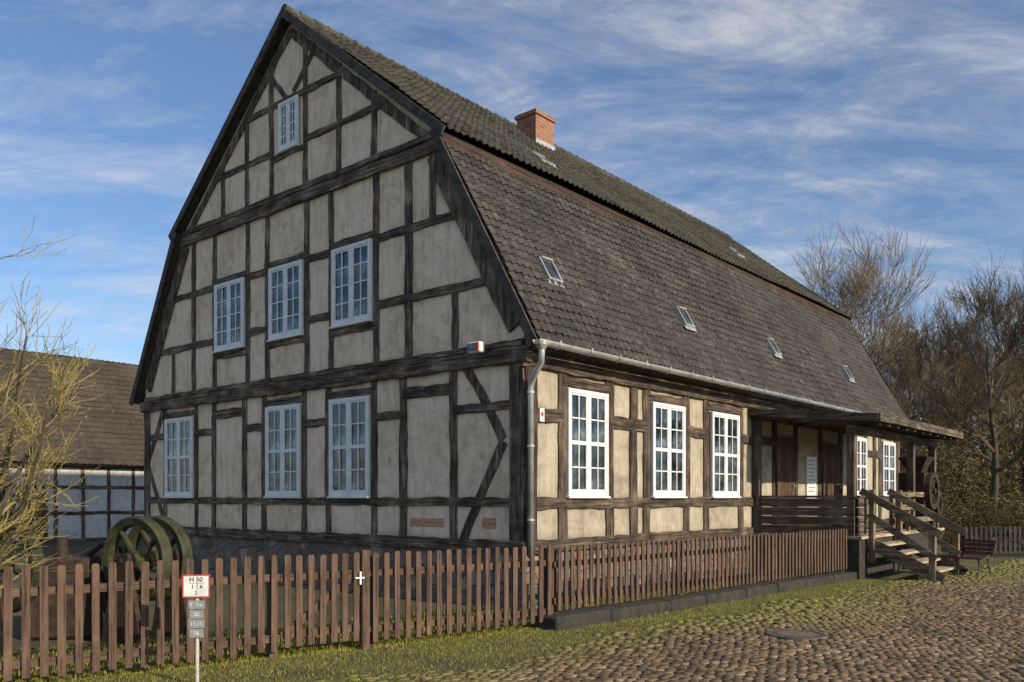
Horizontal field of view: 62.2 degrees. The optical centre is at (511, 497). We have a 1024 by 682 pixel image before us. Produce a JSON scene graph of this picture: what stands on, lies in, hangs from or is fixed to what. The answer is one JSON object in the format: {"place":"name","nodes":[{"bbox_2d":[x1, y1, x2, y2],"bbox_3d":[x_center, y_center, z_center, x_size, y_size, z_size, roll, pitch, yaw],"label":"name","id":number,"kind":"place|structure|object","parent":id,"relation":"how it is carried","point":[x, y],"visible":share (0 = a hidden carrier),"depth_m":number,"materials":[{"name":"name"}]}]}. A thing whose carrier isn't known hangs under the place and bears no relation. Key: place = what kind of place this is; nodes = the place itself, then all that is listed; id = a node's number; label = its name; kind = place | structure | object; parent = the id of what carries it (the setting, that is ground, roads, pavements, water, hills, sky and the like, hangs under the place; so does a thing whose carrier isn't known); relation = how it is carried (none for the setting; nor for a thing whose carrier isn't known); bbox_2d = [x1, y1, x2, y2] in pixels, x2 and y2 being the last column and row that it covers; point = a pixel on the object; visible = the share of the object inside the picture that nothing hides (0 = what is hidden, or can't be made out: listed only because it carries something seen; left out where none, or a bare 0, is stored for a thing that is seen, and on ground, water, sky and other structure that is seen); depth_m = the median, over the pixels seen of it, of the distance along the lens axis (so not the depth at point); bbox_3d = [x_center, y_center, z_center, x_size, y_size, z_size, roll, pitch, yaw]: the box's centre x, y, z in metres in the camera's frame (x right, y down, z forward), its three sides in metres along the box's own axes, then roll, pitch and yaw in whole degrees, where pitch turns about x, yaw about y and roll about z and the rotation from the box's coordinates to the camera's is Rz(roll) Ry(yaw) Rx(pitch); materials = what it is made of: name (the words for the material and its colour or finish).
{"place":"outdoors","nodes":[
{"label":"outdoors","id":0,"kind":"place"},
{"bbox_2d":[15,537,140,639],"bbox_3d":[-5.250,1.095,10.500,1.500,1.210,0.600,0,0,-10],"label":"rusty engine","id":1,"kind":"object","parent":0,"point":[88,559],"visible":0.37,"depth_m":10.22,"materials":[{"name":"metal"}]},
{"bbox_2d":[0,528,1023,681],"bbox_3d":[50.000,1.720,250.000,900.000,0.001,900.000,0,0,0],"label":"ground","id":2,"kind":"structure","parent":0,"point":[74,548],"depth_m":13.13,"materials":[{"name":"green plant"}]},
{"bbox_2d":[0,514,43,652],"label":"iron wheel","id":3,"kind":"object","parent":2,"relation":"on","point":[38,553],"visible":0.41,"depth_m":9.31,"materials":[{"name":"metal"}]},
{"bbox_2d":[0,218,127,588],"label":"budding shrub","id":4,"kind":"object","parent":2,"relation":"on","point":[8,531],"visible":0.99,"depth_m":8.71,"materials":[{"name":"yellow plant"}]},
{"bbox_2d":[0,347,143,543],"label":"timbered barn","id":5,"kind":"structure","parent":2,"relation":"on","point":[111,442],"depth_m":33.84,"materials":[{"name":"paint"}]},
{"bbox_2d":[21,491,47,542],"bbox_3d":[-17.848,0.800,31.703,0.047,2.100,0.900,0,0,40],"label":"door","id":6,"kind":"structure","parent":5,"relation":"in","point":[45,510],"depth_m":31.86,"materials":[{"name":"brown wood"}]},
{"bbox_2d":[0,555,279,680],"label":"picket fence","id":7,"kind":"object","parent":2,"relation":"on","point":[25,592],"visible":0.94,"depth_m":7.91,"materials":[{"name":"brown wood"}]},
{"bbox_2d":[101,516,192,646],"bbox_3d":[-4.330,0.960,10.100,1.020,1.480,0.830,0,0,25],"label":"flywheel pair","id":8,"kind":"object","parent":2,"relation":"on","point":[151,553],"visible":0.69,"depth_m":9.97,"materials":[{"name":"green metal"}]},
{"bbox_2d":[182,574,209,681],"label":"hydrant sign","id":9,"kind":"object","parent":2,"relation":"on","point":[196,587],"visible":1,"depth_m":7.49,"materials":[{"name":"white metal"}]},
{"bbox_2d":[359,550,369,649],"bbox_3d":[-1.625,1.215,9.346,0.090,1.270,0.090,0,0,-36],"label":"gate post","id":10,"kind":"object","parent":2,"relation":"on","point":[364,616],"visible":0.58,"depth_m":9.31,"materials":[{"name":"brown wood"}]},
{"bbox_2d":[279,552,364,647],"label":"garden gate","id":11,"kind":"structure","parent":10,"relation":"attached to","point":[294,629],"depth_m":9.02,"materials":[{"name":"brown wood"}]},
{"bbox_2d":[370,544,551,647],"bbox_3d":[-0.559,1.226,10.174,2.597,1.247,0.169,0,0,-36],"label":"picket fence","id":12,"kind":"object","parent":2,"relation":"on","point":[543,563],"visible":0.87,"depth_m":10.03,"materials":[{"name":"brown wood"}]},
{"bbox_2d":[0,558,1023,681],"bbox_3d":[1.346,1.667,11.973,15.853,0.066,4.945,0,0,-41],"label":"grass","id":13,"kind":"structure","parent":2,"relation":"on","point":[301,651],"depth_m":9.42,"materials":[{"name":"green plant"}]},
{"bbox_2d":[312,559,1023,681],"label":"cobblestones","id":14,"kind":"structure","parent":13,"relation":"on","point":[918,619],"depth_m":9.46,"materials":[{"name":"stone"}]},
{"bbox_2d":[766,629,827,640],"bbox_3d":[3.420,1.663,10.200,0.720,0.053,0.720,0,0,-23],"label":"manhole cover","id":15,"kind":"object","parent":14,"relation":"on","point":[793,634],"visible":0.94,"depth_m":10.13,"materials":[{"name":"metal"}]},
{"bbox_2d":[939,538,995,576],"bbox_3d":[9.732,1.253,18.158,0.612,0.805,0.984,0,0,-32],"label":"slatted bench","id":16,"kind":"object","parent":14,"relation":"on","point":[980,544],"visible":0.81,"depth_m":18.08,"materials":[{"name":"brown wood"}]},
{"bbox_2d":[129,4,962,609],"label":"timbered house","id":17,"kind":"structure","parent":2,"relation":"on","point":[399,308],"depth_m":16.05,"materials":[{"name":"paint"}]},
{"bbox_2d":[898,456,942,528],"bbox_3d":[10.365,-0.110,21.503,0.801,1.800,1.330,0,0,40],"label":"mill machine","id":18,"kind":"object","parent":17,"relation":"on","point":[927,484],"visible":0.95,"depth_m":21.10,"materials":[{"name":"wood"}]},
{"bbox_2d":[534,571,856,630],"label":"stone kerb","id":19,"kind":"structure","parent":2,"relation":"on","point":[575,618],"depth_m":12.63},
{"bbox_2d":[552,528,846,612],"bbox_3d":[3.668,1.161,14.194,0.169,1.059,9.023,0,0,44],"label":"picket fence","id":20,"kind":"object","parent":19,"relation":"on","point":[826,541],"visible":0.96,"depth_m":13.11,"materials":[{"name":"brown wood"}]},
{"bbox_2d":[789,216,983,464],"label":"bare tree","id":21,"kind":"object","parent":2,"relation":"on","point":[863,296],"visible":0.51,"depth_m":47.81,"materials":[{"name":"brown plant"}]},
{"bbox_2d":[873,329,948,420],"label":"bare tree","id":22,"kind":"object","parent":2,"relation":"on","point":[913,369],"visible":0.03,"depth_m":85.43,"materials":[{"name":"brown plant"}]},
{"bbox_2d":[859,488,968,581],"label":"wooden stairs","id":23,"kind":"structure","parent":2,"relation":"on","point":[933,570],"depth_m":17.45,"materials":[{"name":"brown wood"}]},
{"bbox_2d":[868,350,960,456],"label":"bare tree","id":24,"kind":"object","parent":2,"relation":"on","point":[912,386],"visible":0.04,"depth_m":71.89,"materials":[{"name":"brown plant"}]},
{"bbox_2d":[885,349,959,467],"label":"bare tree","id":25,"kind":"object","parent":2,"relation":"on","point":[928,394],"visible":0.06,"depth_m":82.83,"materials":[{"name":"brown plant"}]},
{"bbox_2d":[856,308,1001,470],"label":"bare tree","id":26,"kind":"object","parent":2,"relation":"on","point":[894,368],"visible":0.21,"depth_m":61.64,"materials":[{"name":"brown plant"}]},
{"bbox_2d":[882,302,1011,456],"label":"bare tree","id":27,"kind":"object","parent":2,"relation":"on","point":[923,346],"visible":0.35,"depth_m":53.65,"materials":[{"name":"brown plant"}]},
{"bbox_2d":[882,279,1022,508],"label":"bare tree","id":28,"kind":"object","parent":2,"relation":"on","point":[941,320],"visible":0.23,"depth_m":59.28,"materials":[{"name":"brown plant"}]},
{"bbox_2d":[914,326,1007,450],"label":"bare tree","id":29,"kind":"object","parent":2,"relation":"on","point":[934,351],"visible":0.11,"depth_m":83.86,"materials":[{"name":"brown plant"}]},
{"bbox_2d":[900,399,1023,526],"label":"woodland brush","id":30,"kind":"object","parent":2,"relation":"on","point":[949,487],"visible":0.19,"depth_m":51.56,"materials":[{"name":"plant"}]},
{"bbox_2d":[905,331,1019,470],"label":"bare tree","id":31,"kind":"object","parent":2,"relation":"on","point":[955,382],"visible":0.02,"depth_m":88.86,"materials":[{"name":"brown plant"}]},
{"bbox_2d":[908,268,1023,526],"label":"bare tree","id":32,"kind":"object","parent":2,"relation":"on","point":[979,308],"visible":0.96,"depth_m":45.34,"materials":[{"name":"brown plant"}]},
{"bbox_2d":[920,241,1023,497],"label":"bare tree","id":33,"kind":"object","parent":2,"relation":"on","point":[999,418],"visible":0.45,"depth_m":52.17,"materials":[{"name":"brown plant"}]},
{"bbox_2d":[922,340,1022,478],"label":"bare tree","id":34,"kind":"object","parent":2,"relation":"on","point":[987,413],"visible":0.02,"depth_m":87.20,"materials":[{"name":"brown plant"}]},
{"bbox_2d":[939,490,1023,549],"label":"hedge","id":35,"kind":"object","parent":2,"relation":"on","point":[993,517],"visible":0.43,"depth_m":27.34,"materials":[{"name":"green plant"}]},
{"bbox_2d":[961,526,1023,555],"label":"picket fence","id":36,"kind":"object","parent":2,"relation":"on","point":[1000,534],"visible":0.72,"depth_m":24.32,"materials":[{"name":"grey wood"}]},
{"bbox_2d":[967,324,1022,496],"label":"bare tree","id":37,"kind":"object","parent":2,"relation":"on","point":[999,393],"visible":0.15,"depth_m":83.07,"materials":[{"name":"brown plant"}]},
{"bbox_2d":[974,346,1023,451],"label":"bare tree","id":38,"kind":"object","parent":2,"relation":"on","point":[1002,416],"visible":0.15,"depth_m":76.33,"materials":[{"name":"brown plant"}]},
{"bbox_2d":[980,346,1023,493],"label":"bare tree","id":39,"kind":"object","parent":2,"relation":"on","point":[1004,398],"visible":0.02,"depth_m":92.47,"materials":[{"name":"brown plant"}]},
{"bbox_2d":[0,0,1023,486],"label":"sky","id":40,"kind":"structure","parent":0,"point":[758,121],"materials":[{"name":"blue"}]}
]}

